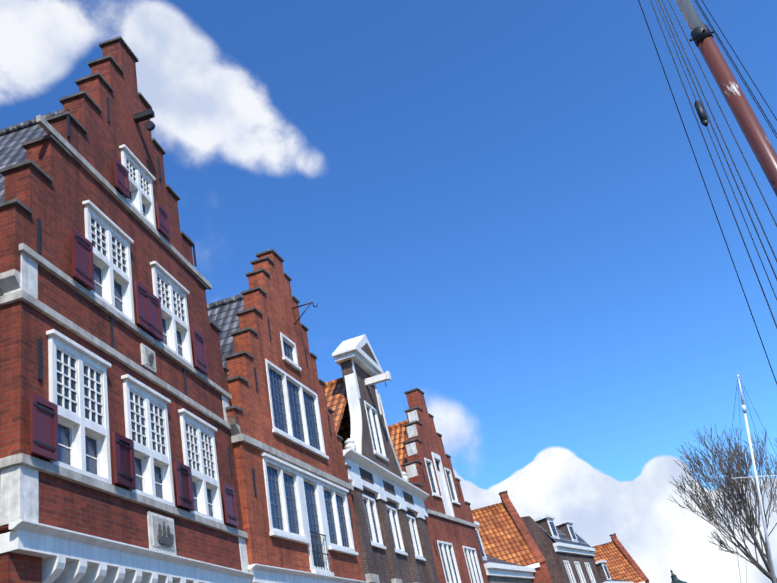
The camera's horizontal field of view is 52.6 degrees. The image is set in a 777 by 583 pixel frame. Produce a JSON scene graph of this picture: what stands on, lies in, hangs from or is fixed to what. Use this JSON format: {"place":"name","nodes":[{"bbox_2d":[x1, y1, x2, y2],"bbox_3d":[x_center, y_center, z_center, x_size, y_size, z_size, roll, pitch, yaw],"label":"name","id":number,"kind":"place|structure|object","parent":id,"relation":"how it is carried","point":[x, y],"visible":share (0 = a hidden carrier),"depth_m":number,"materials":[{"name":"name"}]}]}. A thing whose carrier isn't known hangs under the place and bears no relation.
{"place":"outdoors","nodes":[
{"label":"outdoors","id":0,"kind":"place"},
{"bbox_2d":[0,36,255,582],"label":"stepped gable house","id":1,"kind":"structure","parent":0,"point":[117,461],"depth_m":10.95,"materials":[{"name":"brick"}]},
{"bbox_2d":[207,249,368,582],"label":"stepped gable house","id":2,"kind":"structure","parent":0,"point":[295,487],"depth_m":16.94,"materials":[{"name":"brick"}]},
{"bbox_2d":[0,0,776,582],"label":"sky","id":3,"kind":"structure","parent":0,"point":[509,201],"materials":[{"name":"blue"}]},
{"bbox_2d":[471,490,551,582],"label":"tiled roof","id":4,"kind":"structure","parent":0,"point":[504,534],"depth_m":39.35,"materials":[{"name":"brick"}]},
{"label":"paved quay ground","id":5,"kind":"structure","parent":0,"visible":0},
{"bbox_2d":[324,334,438,582],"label":"building","id":6,"kind":"structure","parent":5,"relation":"on","point":[390,513],"depth_m":23.21,"materials":[{"name":"brick"}]},
{"bbox_2d":[387,388,488,582],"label":"stepped gable house","id":7,"kind":"structure","parent":5,"relation":"on","point":[424,461],"depth_m":29.52,"materials":[{"name":"brick"}]},
{"bbox_2d":[474,521,535,582],"bbox_3d":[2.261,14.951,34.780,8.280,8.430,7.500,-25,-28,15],"label":"cornice","id":8,"kind":"structure","parent":5,"relation":"on","point":[499,570],"depth_m":33.76,"materials":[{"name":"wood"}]},
{"bbox_2d":[520,515,601,582],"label":"building","id":9,"kind":"structure","parent":5,"relation":"on","point":[566,551],"depth_m":44.88,"materials":[{"name":"brick"}]},
{"bbox_2d":[595,560,633,582],"bbox_3d":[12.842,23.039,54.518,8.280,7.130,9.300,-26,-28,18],"label":"low house dormers","id":10,"kind":"object","parent":5,"relation":"on","point":[603,571],"visible":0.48,"depth_m":55.61,"materials":[{"name":"wood"}]},
{"bbox_2d":[592,533,648,582],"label":"tiled roof","id":11,"kind":"structure","parent":5,"relation":"on","point":[621,563],"depth_m":60.05,"materials":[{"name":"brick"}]},
{"bbox_2d":[670,570,686,582],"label":"statue","id":12,"kind":"object","parent":5,"relation":"on","point":[674,578],"visible":1,"depth_m":22.04,"materials":[{"name":"metal"}]},
{"bbox_2d":[668,425,776,582],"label":"bare lime tree","id":13,"kind":"object","parent":5,"relation":"on","point":[733,484],"visible":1,"depth_m":52.89,"materials":[{"name":"plant"}]},
{"label":"water","id":14,"kind":"structure","parent":0,"visible":0},
{"bbox_2d":[638,0,776,383],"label":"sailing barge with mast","id":15,"kind":"object","parent":14,"relation":"on","point":[755,135],"visible":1,"depth_m":11.74,"materials":[{"name":"wood"}]},
{"bbox_2d":[727,375,776,582],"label":"yacht with mast","id":16,"kind":"object","parent":14,"relation":"on","point":[758,491],"visible":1,"depth_m":36.77,"materials":[{"name":"metal"}]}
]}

